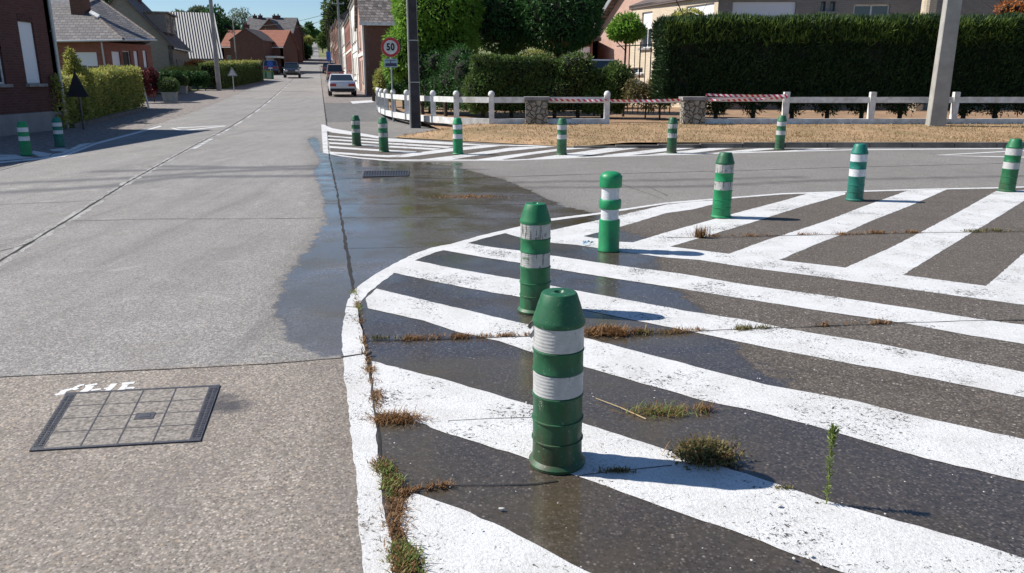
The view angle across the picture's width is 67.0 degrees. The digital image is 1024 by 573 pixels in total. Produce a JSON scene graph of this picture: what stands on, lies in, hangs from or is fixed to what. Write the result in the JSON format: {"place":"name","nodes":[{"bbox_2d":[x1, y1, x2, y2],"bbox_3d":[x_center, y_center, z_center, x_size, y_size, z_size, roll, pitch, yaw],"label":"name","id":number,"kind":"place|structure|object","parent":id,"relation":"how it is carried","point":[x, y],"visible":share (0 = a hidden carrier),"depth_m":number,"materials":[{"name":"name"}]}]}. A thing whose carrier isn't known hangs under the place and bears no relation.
{"place":"outdoors","nodes":[
{"label":"outdoors","id":0,"kind":"place"},
{"bbox_2d":[0,73,275,168],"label":"pavement","id":1,"kind":"structure","parent":0,"point":[159,110],"depth_m":27.81,"materials":[{"name":"concrete"}]},
{"bbox_2d":[16,121,32,155],"bbox_3d":[-10.381,-3.153,16.455,0.245,0.708,0.247,10,18,34],"label":"bollard","id":2,"kind":"object","parent":1,"relation":"on","point":[24,138],"visible":1,"depth_m":16.39,"materials":[{"name":"green plastic"}]},
{"bbox_2d":[51,117,65,146],"bbox_3d":[-10.904,-3.714,18.575,0.246,0.685,0.246,-7,16,-23],"label":"bollard","id":3,"kind":"object","parent":1,"relation":"on","point":[58,134],"visible":1,"depth_m":18.51,"materials":[{"name":"teal plastic"}]},
{"bbox_2d":[67,71,88,129],"bbox_3d":[-13.726,-5.859,24.551,0.920,1.914,0.075,5,16,19],"label":"warning sign","id":4,"kind":"object","parent":1,"relation":"on","point":[77,89],"visible":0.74,"depth_m":24.42,"materials":[{"name":"metal"}]},
{"bbox_2d":[144,67,159,101],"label":"garden shrub","id":5,"kind":"object","parent":1,"relation":"on","point":[153,77],"visible":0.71,"depth_m":43.34,"materials":[{"name":"red plant"}]},
{"bbox_2d":[157,77,179,101],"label":"planter","id":6,"kind":"object","parent":1,"relation":"on","point":[167,85],"visible":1,"depth_m":43.34,"materials":[{"name":"concrete"}]},
{"bbox_2d":[209,0,221,90],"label":"concrete pole","id":7,"kind":"object","parent":1,"relation":"on","point":[216,63],"visible":1,"depth_m":59.15,"materials":[{"name":"concrete"}]},
{"bbox_2d":[0,42,391,572],"bbox_3d":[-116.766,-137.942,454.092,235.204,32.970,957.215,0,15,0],"label":"street","id":8,"kind":"structure","parent":0,"point":[203,262],"depth_m":4.91,"materials":[{"name":"concrete"}]},
{"bbox_2d":[0,126,160,162],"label":"road marking","id":9,"kind":"object","parent":8,"relation":"on","point":[74,151],"visible":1,"depth_m":17.60,"materials":[{"name":"paint"}]},
{"bbox_2d":[0,130,224,265],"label":"road marking","id":10,"kind":"object","parent":8,"relation":"on","point":[41,238],"visible":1,"depth_m":9.44,"materials":[{"name":"paint"}]},
{"bbox_2d":[0,130,224,261],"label":"joint","id":11,"kind":"object","parent":8,"relation":"on","point":[23,246],"visible":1,"depth_m":9.57,"materials":[{"name":"asphalt"}]},
{"bbox_2d":[29,385,219,451],"bbox_3d":[-1.876,0.631,3.785,0.830,0.010,0.677,-2,15,-8],"label":"inspection cover","id":12,"kind":"object","parent":8,"relation":"on","point":[118,418],"visible":1,"depth_m":3.75,"materials":[{"name":"metal"}]},
{"bbox_2d":[2,358,336,376],"bbox_3d":[-1.944,0.466,4.405,1.901,0.001,0.044,-2,15,-9],"label":"joint","id":13,"kind":"object","parent":8,"relation":"on","point":[159,369],"visible":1,"depth_m":4.39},
{"bbox_2d":[282,62,300,77],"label":"car","id":14,"kind":"object","parent":8,"relation":"on","point":[291,68],"visible":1,"depth_m":91.86,"materials":[{"name":"black paint"}]},
{"bbox_2d":[328,147,354,289],"bbox_3d":[-3.099,-1.959,13.393,0.062,0.001,15.714,-4,16,-13],"label":"joint","id":15,"kind":"object","parent":8,"relation":"on","point":[347,255],"visible":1,"depth_m":7.92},
{"bbox_2d":[342,307,395,572],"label":"road marking","id":16,"kind":"object","parent":8,"relation":"on","point":[364,443],"visible":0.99,"depth_m":3.45,"materials":[{"name":"white paint"}]},
{"bbox_2d":[142,0,329,30],"label":"sky","id":17,"kind":"structure","parent":0,"point":[300,9],"materials":[{"name":"blue"}]},
{"bbox_2d":[1,36,549,168],"bbox_3d":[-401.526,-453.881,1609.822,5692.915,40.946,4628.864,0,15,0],"label":"ground","id":18,"kind":"structure","parent":0,"point":[321,54],"depth_m":202.61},
{"bbox_2d":[0,0,68,135],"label":"brick house","id":19,"kind":"structure","parent":18,"relation":"on","point":[29,62],"depth_m":23.27,"materials":[{"name":"brown brick"}]},
{"bbox_2d":[18,21,47,86],"bbox_3d":[-14.555,-7.008,23.361,0.250,1.880,0.940,0,15,0],"label":"window","id":20,"kind":"structure","parent":19,"relation":"in","point":[25,30],"depth_m":23.41,"materials":[{"name":"glass"}]},
{"bbox_2d":[60,45,95,92],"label":"garden shrub","id":21,"kind":"object","parent":18,"relation":"on","point":[71,60],"visible":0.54,"depth_m":27.75,"materials":[{"name":"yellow plant"}]},
{"bbox_2d":[50,64,145,128],"bbox_3d":[-16.820,-7.883,31.170,1.619,2.339,15.064,-4,16,-15],"label":"hedge","id":22,"kind":"object","parent":18,"relation":"on","point":[116,90],"visible":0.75,"depth_m":30.56,"materials":[{"name":"green plant"}]},
{"bbox_2d":[51,0,156,97],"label":"brick house","id":23,"kind":"structure","parent":18,"relation":"on","point":[95,33],"depth_m":46.50,"materials":[{"name":"brown brick"}]},
{"bbox_2d":[74,52,97,68],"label":"window","id":24,"kind":"structure","parent":23,"relation":"in","point":[89,59],"depth_m":45.16,"materials":[{"name":"glass"}]},
{"bbox_2d":[70,107,147,127],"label":"garden kerb","id":25,"kind":"structure","parent":18,"relation":"on","point":[102,118],"depth_m":29.94,"materials":[{"name":"concrete"}]},
{"bbox_2d":[108,0,191,73],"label":"house","id":26,"kind":"structure","parent":18,"relation":"on","point":[169,47],"depth_m":64.03,"materials":[{"name":"grey brick"}]},
{"bbox_2d":[170,12,223,61],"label":"barn","id":27,"kind":"structure","parent":18,"relation":"on","point":[194,33],"depth_m":79.29,"materials":[{"name":"metal"}]},
{"bbox_2d":[198,4,238,43],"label":"deciduous tree","id":28,"kind":"object","parent":18,"relation":"on","point":[224,23],"visible":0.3,"depth_m":111.12,"materials":[{"name":"green plant"}]},
{"bbox_2d":[198,57,264,88],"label":"hedge","id":29,"kind":"object","parent":18,"relation":"on","point":[248,71],"visible":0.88,"depth_m":68.61,"materials":[{"name":"green plant"}]},
{"bbox_2d":[221,22,298,72],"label":"house","id":30,"kind":"structure","parent":18,"relation":"on","point":[281,47],"depth_m":106.86,"materials":[{"name":"brown brick"}]},
{"bbox_2d":[247,14,303,62],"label":"house","id":31,"kind":"structure","parent":18,"relation":"on","point":[254,22],"depth_m":145.61,"materials":[{"name":"brown brick"}]},
{"bbox_2d":[320,0,349,32],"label":"deciduous tree","id":32,"kind":"object","parent":18,"relation":"on","point":[329,6],"visible":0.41,"depth_m":173.12,"materials":[{"name":"green plant"}]},
{"bbox_2d":[342,12,352,74],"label":"row house","id":33,"kind":"structure","parent":18,"relation":"on","point":[347,39],"depth_m":80.27,"materials":[{"name":"red brick"}]},
{"bbox_2d":[347,0,358,88],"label":"row house","id":34,"kind":"structure","parent":18,"relation":"on","point":[350,7],"depth_m":67.64,"materials":[{"name":"white paint"}]},
{"bbox_2d":[354,0,474,95],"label":"row house","id":35,"kind":"structure","parent":18,"relation":"on","point":[373,20],"depth_m":53.05,"materials":[{"name":"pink brick"}]},
{"bbox_2d":[319,57,375,102],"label":"pavement","id":36,"kind":"structure","parent":0,"point":[343,97],"depth_m":53.27,"materials":[{"name":"concrete"}]},
{"bbox_2d":[325,74,356,95],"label":"parked car","id":37,"kind":"object","parent":36,"relation":"on","point":[341,82],"visible":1,"depth_m":50.98,"materials":[{"name":"white paint"}]},
{"bbox_2d":[324,103,409,121],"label":"asphalt path","id":38,"kind":"structure","parent":0,"point":[345,112],"depth_m":35.47,"materials":[{"name":"asphalt"}]},
{"bbox_2d":[381,37,399,121],"bbox_3d":[-4.416,-7.537,28.455,0.690,3.107,0.088,-1,15,-2],"label":"speed limit sign","id":39,"kind":"object","parent":38,"relation":"on","point":[390,47],"visible":0.98,"depth_m":28.15,"materials":[{"name":"metal"}]},
{"bbox_2d":[327,121,1023,572],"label":"junction","id":40,"kind":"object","parent":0,"point":[589,525],"visible":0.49,"depth_m":4.96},
{"bbox_2d":[351,115,361,145],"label":"bollard","id":41,"kind":"object","parent":40,"relation":"on","point":[355,128],"visible":1,"depth_m":18.71,"materials":[{"name":"green plastic"}]},
{"bbox_2d":[358,308,405,572],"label":"joint","id":42,"kind":"object","parent":40,"relation":"on","point":[379,443],"visible":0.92,"depth_m":3.52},
{"bbox_2d":[378,117,389,151],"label":"bollard","id":43,"kind":"object","parent":40,"relation":"on","point":[383,133],"visible":1,"depth_m":17.14,"materials":[{"name":"green plastic"}]},
{"bbox_2d":[363,170,408,176],"bbox_3d":[-2.162,-1.949,13.330,0.794,0.014,0.845,-2,15,-9],"label":"storm drain","id":44,"kind":"object","parent":40,"relation":"on","point":[387,173],"visible":1,"depth_m":13.27,"materials":[{"name":"metal"}]},
{"bbox_2d":[350,289,426,572],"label":"green joint weeds","id":45,"kind":"object","parent":40,"relation":"on","point":[407,543],"visible":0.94,"depth_m":3.09,"materials":[{"name":"plant"}]},
{"bbox_2d":[358,363,429,572],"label":"weeds","id":46,"kind":"object","parent":40,"relation":"on","point":[396,510],"visible":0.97,"depth_m":2.96,"materials":[{"name":"plant"}]},
{"bbox_2d":[356,404,440,427],"bbox_3d":[-0.548,0.617,3.735,0.412,0.073,0.234,0,15,0],"label":"dry weed","id":47,"kind":"object","parent":40,"relation":"on","point":[394,416],"visible":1,"depth_m":3.73,"materials":[{"name":"plant"}]},
{"bbox_2d":[324,125,480,145],"bbox_3d":[-4.142,-4.483,22.731,1.334,0.006,10.575,-10,18,-34],"label":"road marking","id":48,"kind":"object","parent":40,"relation":"on","point":[332,130],"visible":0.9,"depth_m":21.81,"materials":[{"name":"white paint"}]},
{"bbox_2d":[384,542,434,572],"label":"weed clump","id":49,"kind":"object","parent":40,"relation":"on","point":[410,560],"visible":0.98,"depth_m":2.62,"materials":[{"name":"plant"}]},
{"bbox_2d":[406,0,420,127],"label":"concrete pole","id":50,"kind":"object","parent":40,"relation":"on","point":[413,75],"visible":1,"depth_m":24.96,"materials":[{"name":"concrete"}]},
{"bbox_2d":[329,145,503,156],"bbox_3d":[-1.807,-3.037,17.390,4.372,0.001,1.953,-7,17,-24],"label":"road marking","id":51,"kind":"object","parent":40,"relation":"on","point":[437,151],"visible":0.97,"depth_m":16.91,"materials":[{"name":"white paint"}]},
{"bbox_2d":[452,118,463,154],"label":"bollard","id":52,"kind":"object","parent":40,"relation":"on","point":[457,137],"visible":1,"depth_m":16.60,"materials":[{"name":"green plastic"}]},
{"bbox_2d":[421,146,553,159],"bbox_3d":[-0.417,-3.007,17.277,0.713,0.001,4.423,11,19,35],"label":"road marking","id":53,"kind":"object","parent":40,"relation":"on","point":[483,152],"visible":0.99,"depth_m":17.14,"materials":[{"name":"white paint"}]},
{"bbox_2d":[400,493,589,572],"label":"road marking","id":54,"kind":"object","parent":40,"relation":"on","point":[478,552],"visible":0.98,"depth_m":2.74,"materials":[{"name":"white paint"}]},
{"bbox_2d":[477,148,582,159],"bbox_3d":[0.641,-2.962,17.112,0.589,0.001,4.098,12,19,38],"label":"road marking","id":55,"kind":"object","parent":40,"relation":"on","point":[513,155],"visible":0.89,"depth_m":16.48,"materials":[{"name":"white paint"}]},
{"bbox_2d":[518,202,550,314],"bbox_3d":[0.163,-0.201,5.402,0.248,0.766,0.244,-7,16,-24],"label":"bollard","id":56,"kind":"object","parent":40,"relation":"on","point":[535,238],"visible":0.93,"depth_m":5.32,"materials":[{"name":"green plastic"}]},
{"bbox_2d":[395,325,708,495],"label":"crack weeds","id":57,"kind":"object","parent":40,"relation":"on","point":[433,335],"visible":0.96,"depth_m":4.92,"materials":[{"name":"plant"}]},
{"bbox_2d":[527,288,585,474],"bbox_3d":[0.193,0.387,3.237,0.244,0.759,0.248,9,18,31],"label":"bollard","id":58,"kind":"object","parent":40,"relation":"on","point":[557,322],"visible":1,"depth_m":3.15,"materials":[{"name":"green plastic"}]},
{"bbox_2d":[556,118,566,154],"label":"bollard","id":59,"kind":"object","parent":40,"relation":"on","point":[562,136],"visible":1,"depth_m":16.48,"materials":[{"name":"green plastic"}]},
{"bbox_2d":[369,323,774,339],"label":"green crack weeds","id":60,"kind":"object","parent":40,"relation":"on","point":[738,328],"visible":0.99,"depth_m":5.02,"materials":[{"name":"plant"}]},
{"bbox_2d":[531,148,633,158],"bbox_3d":[1.665,-2.943,17.041,0.582,0.001,3.771,11,19,36],"label":"road marking","id":61,"kind":"object","parent":40,"relation":"on","point":[589,152],"visible":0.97,"depth_m":16.91,"materials":[{"name":"white paint"}]},
{"bbox_2d":[598,171,622,251],"bbox_3d":[0.927,-0.714,7.323,0.212,0.755,0.211,4,16,13],"label":"bollard","id":62,"kind":"object","parent":40,"relation":"on","point":[610,183],"visible":1,"depth_m":7.26,"materials":[{"name":"green plastic"}]},
{"bbox_2d":[584,322,646,338],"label":"dry weed","id":63,"kind":"object","parent":40,"relation":"on","point":[605,329],"visible":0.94,"depth_m":4.98,"materials":[{"name":"plant"}]},
{"bbox_2d":[330,148,1002,160],"bbox_3d":[3.778,-2.853,16.707,15.788,0.001,1.972,-1,15,-4],"label":"road marking","id":64,"kind":"object","parent":40,"relation":"on","point":[650,155],"visible":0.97,"depth_m":16.48,"materials":[{"name":"paint"}]},
{"bbox_2d":[611,399,730,418],"bbox_3d":[0.788,0.593,3.815,0.626,0.059,0.216,0,15,0],"label":"weed clump","id":65,"kind":"object","parent":40,"relation":"on","point":[650,409],"visible":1,"depth_m":3.82,"materials":[{"name":"plant"}]},
{"bbox_2d":[666,117,677,152],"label":"bollard","id":66,"kind":"object","parent":40,"relation":"on","point":[672,135],"visible":1,"depth_m":16.84,"materials":[{"name":"green plastic"}]},
{"bbox_2d":[374,320,991,340],"bbox_3d":[1.545,0.277,5.098,4.929,0.001,0.058,-2,15,-6],"label":"joint","id":67,"kind":"object","parent":40,"relation":"on","point":[687,331],"visible":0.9,"depth_m":5.08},
{"bbox_2d":[346,186,1023,306],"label":"road marking","id":68,"kind":"object","parent":40,"relation":"on","point":[369,284],"visible":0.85,"depth_m":7.50,"materials":[{"name":"paint"}]},
{"bbox_2d":[366,289,1023,480],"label":"road marking","id":69,"kind":"object","parent":40,"relation":"on","point":[962,445],"visible":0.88,"depth_m":3.98,"materials":[{"name":"white paint"}]},
{"bbox_2d":[372,361,1023,572],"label":"road marking","id":70,"kind":"object","parent":40,"relation":"on","point":[689,491],"visible":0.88,"depth_m":3.06,"materials":[{"name":"white paint"}]},
{"bbox_2d":[821,423,840,503],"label":"tall weed","id":71,"kind":"object","parent":70,"relation":"on","point":[833,431],"visible":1,"depth_m":2.94,"materials":[{"name":"plant"}]},
{"bbox_2d":[393,260,1023,396],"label":"road marking","id":72,"kind":"object","parent":40,"relation":"on","point":[832,348],"visible":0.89,"depth_m":4.91,"materials":[{"name":"white paint"}]},
{"bbox_2d":[662,431,756,471],"bbox_3d":[0.838,0.705,3.332,0.386,0.133,0.301,-3,15,-12],"label":"weed clump","id":73,"kind":"object","parent":40,"relation":"on","point":[709,451],"visible":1,"depth_m":3.31,"materials":[{"name":"plant"}]},
{"bbox_2d":[711,152,734,218],"bbox_3d":[2.484,-1.192,9.088,0.246,0.759,0.246,6,15,20],"label":"bollard","id":74,"kind":"object","parent":40,"relation":"on","point":[723,185],"visible":1,"depth_m":9.01,"materials":[{"name":"green plastic"}]},
{"bbox_2d":[443,243,1023,343],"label":"road marking","id":75,"kind":"object","parent":40,"relation":"on","point":[997,330],"visible":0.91,"depth_m":5.82,"materials":[{"name":"white paint"}]},
{"bbox_2d":[507,189,1023,304],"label":"road marking","id":76,"kind":"object","parent":40,"relation":"on","point":[795,243],"visible":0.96,"depth_m":7.77,"materials":[{"name":"white paint"}]},
{"bbox_2d":[774,115,786,149],"bbox_3d":[6.187,-3.545,17.794,0.245,0.766,0.247,-6,17,-20],"label":"bollard","id":77,"kind":"object","parent":40,"relation":"on","point":[780,132],"visible":1,"depth_m":17.72,"materials":[{"name":"green plastic"}]},
{"bbox_2d":[573,142,1023,147],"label":"kerb","id":78,"kind":"structure","parent":40,"relation":"on","point":[869,145],"depth_m":18.25,"materials":[{"name":"concrete"}]},
{"bbox_2d":[707,229,922,326],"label":"crack weeds","id":79,"kind":"object","parent":40,"relation":"on","point":[843,233],"visible":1,"depth_m":8.13,"materials":[{"name":"plant"}]},
{"bbox_2d":[845,143,867,200],"bbox_3d":[4.628,-1.532,10.363,0.246,0.752,0.246,-11,18,-35],"label":"bollard","id":80,"kind":"object","parent":40,"relation":"on","point":[857,172],"visible":1,"depth_m":10.29,"materials":[{"name":"teal plastic"}]},
{"bbox_2d":[997,138,1023,191],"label":"bollard","id":81,"kind":"object","parent":40,"relation":"on","point":[1011,165],"visible":1,"depth_m":11.13,"materials":[{"name":"green plastic"}]},
{"bbox_2d":[389,101,1023,128],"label":"yard ground","id":82,"kind":"structure","parent":0,"point":[635,117],"depth_m":28.71,"materials":[{"name":"soil"}]},
{"bbox_2d":[372,66,390,101],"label":"laurel bush","id":83,"kind":"object","parent":82,"relation":"on","point":[379,80],"visible":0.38,"depth_m":36.43,"materials":[{"name":"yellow plant"}]},
{"bbox_2d":[379,0,485,112],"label":"laurel tree","id":84,"kind":"object","parent":82,"relation":"on","point":[444,26],"visible":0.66,"depth_m":29.21,"materials":[{"name":"green plant"}]},
{"bbox_2d":[390,43,500,115],"bbox_3d":[-2.664,-7.653,29.365,1.974,3.092,6.730,-9,18,-31],"label":"bush","id":85,"kind":"object","parent":82,"relation":"on","point":[440,75],"visible":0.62,"depth_m":28.10,"materials":[{"name":"green plant"}]},
{"bbox_2d":[375,87,524,124],"bbox_3d":[-4.229,-7.369,30.813,2.391,1.075,17.857,-6,16,-23],"label":"white fence","id":86,"kind":"object","parent":82,"relation":"on","point":[382,101],"visible":0.95,"depth_m":24.36,"materials":[{"name":"paint"}]},
{"bbox_2d":[459,52,544,117],"bbox_3d":[-0.259,-6.711,26.675,3.096,2.679,1.925,0,15,0],"label":"hedge","id":87,"kind":"object","parent":82,"relation":"on","point":[500,75],"visible":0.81,"depth_m":26.08,"materials":[{"name":"green plant"}]},
{"bbox_2d":[474,0,537,110],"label":"ball tree","id":88,"kind":"object","parent":82,"relation":"on","point":[499,24],"visible":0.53,"depth_m":30.43,"materials":[{"name":"green plant"}]},
{"bbox_2d":[511,0,605,112],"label":"ball tree","id":89,"kind":"object","parent":82,"relation":"on","point":[570,24],"visible":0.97,"depth_m":29.50,"materials":[{"name":"green plant"}]},
{"bbox_2d":[534,49,597,117],"bbox_3d":[1.821,-6.775,26.741,2.224,2.764,1.947,0,15,0],"label":"hedge","id":90,"kind":"object","parent":82,"relation":"on","point":[564,75],"visible":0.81,"depth_m":26.06,"materials":[{"name":"green plant"}]},
{"bbox_2d":[581,58,635,117],"bbox_3d":[3.289,-6.567,26.573,1.987,2.449,1.622,0,15,0],"label":"hedge","id":91,"kind":"object","parent":82,"relation":"on","point":[612,79],"visible":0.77,"depth_m":26.05,"materials":[{"name":"green plant"}]},
{"bbox_2d":[588,0,642,67],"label":"gabled house","id":92,"kind":"structure","parent":82,"relation":"on","point":[607,48],"depth_m":47.24,"materials":[{"name":"pink brick"}]},
{"bbox_2d":[600,10,648,116],"bbox_3d":[4.010,-7.839,27.394,1.813,3.765,1.354,12,19,37],"label":"ball tree","id":93,"kind":"object","parent":82,"relation":"on","point":[628,28],"visible":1,"depth_m":26.88,"materials":[{"name":"green plant"}]},
{"bbox_2d":[617,42,669,112],"bbox_3d":[4.934,-7.811,28.965,2.102,2.591,0.048,0,15,0],"label":"iron railing","id":94,"kind":"object","parent":82,"relation":"on","point":[640,45],"visible":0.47,"depth_m":28.80,"materials":[{"name":"metal"}]},
{"bbox_2d":[622,77,666,119],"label":"garden shrub","id":95,"kind":"object","parent":82,"relation":"on","point":[634,92],"visible":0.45,"depth_m":25.51,"materials":[{"name":"green plant"}]},
{"bbox_2d":[629,0,1023,110],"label":"cream house","id":96,"kind":"structure","parent":82,"relation":"on","point":[650,11],"depth_m":33.06,"materials":[{"name":"brick"}]},
{"bbox_2d":[638,11,651,49],"bbox_3d":[6.711,-12.726,38.509,0.270,1.794,1.163,-6,16,-20],"label":"window","id":97,"kind":"structure","parent":96,"relation":"in","point":[647,15],"depth_m":38.55,"materials":[{"name":"glass"}]},
{"bbox_2d":[732,1,795,15],"bbox_3d":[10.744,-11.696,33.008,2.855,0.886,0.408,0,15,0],"label":"garage door","id":98,"kind":"structure","parent":96,"relation":"in","point":[765,8],"depth_m":33.02,"materials":[{"name":"white paint"}]},
{"bbox_2d":[853,4,889,15],"bbox_3d":[15.245,-11.641,32.901,1.506,0.684,0.060,1,15,3],"label":"window","id":99,"kind":"structure","parent":96,"relation":"in","point":[867,9],"depth_m":32.86,"materials":[{"name":"glass"}]},
{"bbox_2d":[647,9,1023,118],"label":"hedge","id":100,"kind":"object","parent":82,"relation":"on","point":[825,54],"visible":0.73,"depth_m":24.08,"materials":[{"name":"green plant"}]},
{"bbox_2d":[980,0,1023,116],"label":"orange shrub","id":101,"kind":"object","parent":82,"relation":"on","point":[1005,7],"visible":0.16,"depth_m":26.26,"materials":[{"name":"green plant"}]},
{"bbox_2d":[395,122,1023,146],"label":"grass verge","id":102,"kind":"object","parent":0,"point":[506,137],"depth_m":20.67,"materials":[{"name":"plant"}]},
{"bbox_2d":[524,96,549,123],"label":"stone pillar","id":103,"kind":"structure","parent":102,"relation":"on","point":[536,109],"depth_m":23.16,"materials":[{"name":"stone"}]},
{"bbox_2d":[548,91,610,123],"bbox_3d":[2.034,-5.395,23.402,1.875,1.025,0.200,0,15,0],"label":"white fence","id":104,"kind":"object","parent":102,"relation":"on","point":[607,94],"visible":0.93,"depth_m":23.36,"materials":[{"name":"paint"}]},
{"bbox_2d":[679,96,707,123],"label":"stone pillar","id":105,"kind":"structure","parent":102,"relation":"on","point":[692,109],"depth_m":23.17,"materials":[{"name":"stone"}]},
{"bbox_2d":[706,97,781,101],"bbox_3d":[7.002,-5.644,23.335,2.291,0.120,0.060,0,15,0],"label":"fence rail","id":106,"kind":"object","parent":105,"relation":"attached to","point":[719,99],"visible":0.71,"depth_m":23.31,"materials":[{"name":"white paint"}]},
{"bbox_2d":[706,93,787,96],"bbox_3d":[7.034,-5.731,23.188,2.452,0.110,0.036,0,15,0],"label":"barrier tape","id":107,"kind":"object","parent":105,"relation":"attached to","point":[745,95],"visible":1,"depth_m":23.19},
{"bbox_2d":[705,119,777,123],"bbox_3d":[7.010,-4.999,23.509,2.307,0.205,0.120,0,15,0],"label":"fence rail","id":108,"kind":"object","parent":102,"relation":"on","point":[740,121],"depth_m":23.45,"materials":[{"name":"white paint"}]},
{"bbox_2d":[781,92,1023,123],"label":"white fence","id":109,"kind":"object","parent":102,"relation":"on","point":[873,99],"visible":0.73,"depth_m":23.32,"materials":[{"name":"paint"}]},
{"bbox_2d":[925,0,961,125],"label":"concrete pole","id":110,"kind":"object","parent":102,"relation":"on","point":[938,102],"visible":0.9,"depth_m":22.18,"materials":[{"name":"concrete"}]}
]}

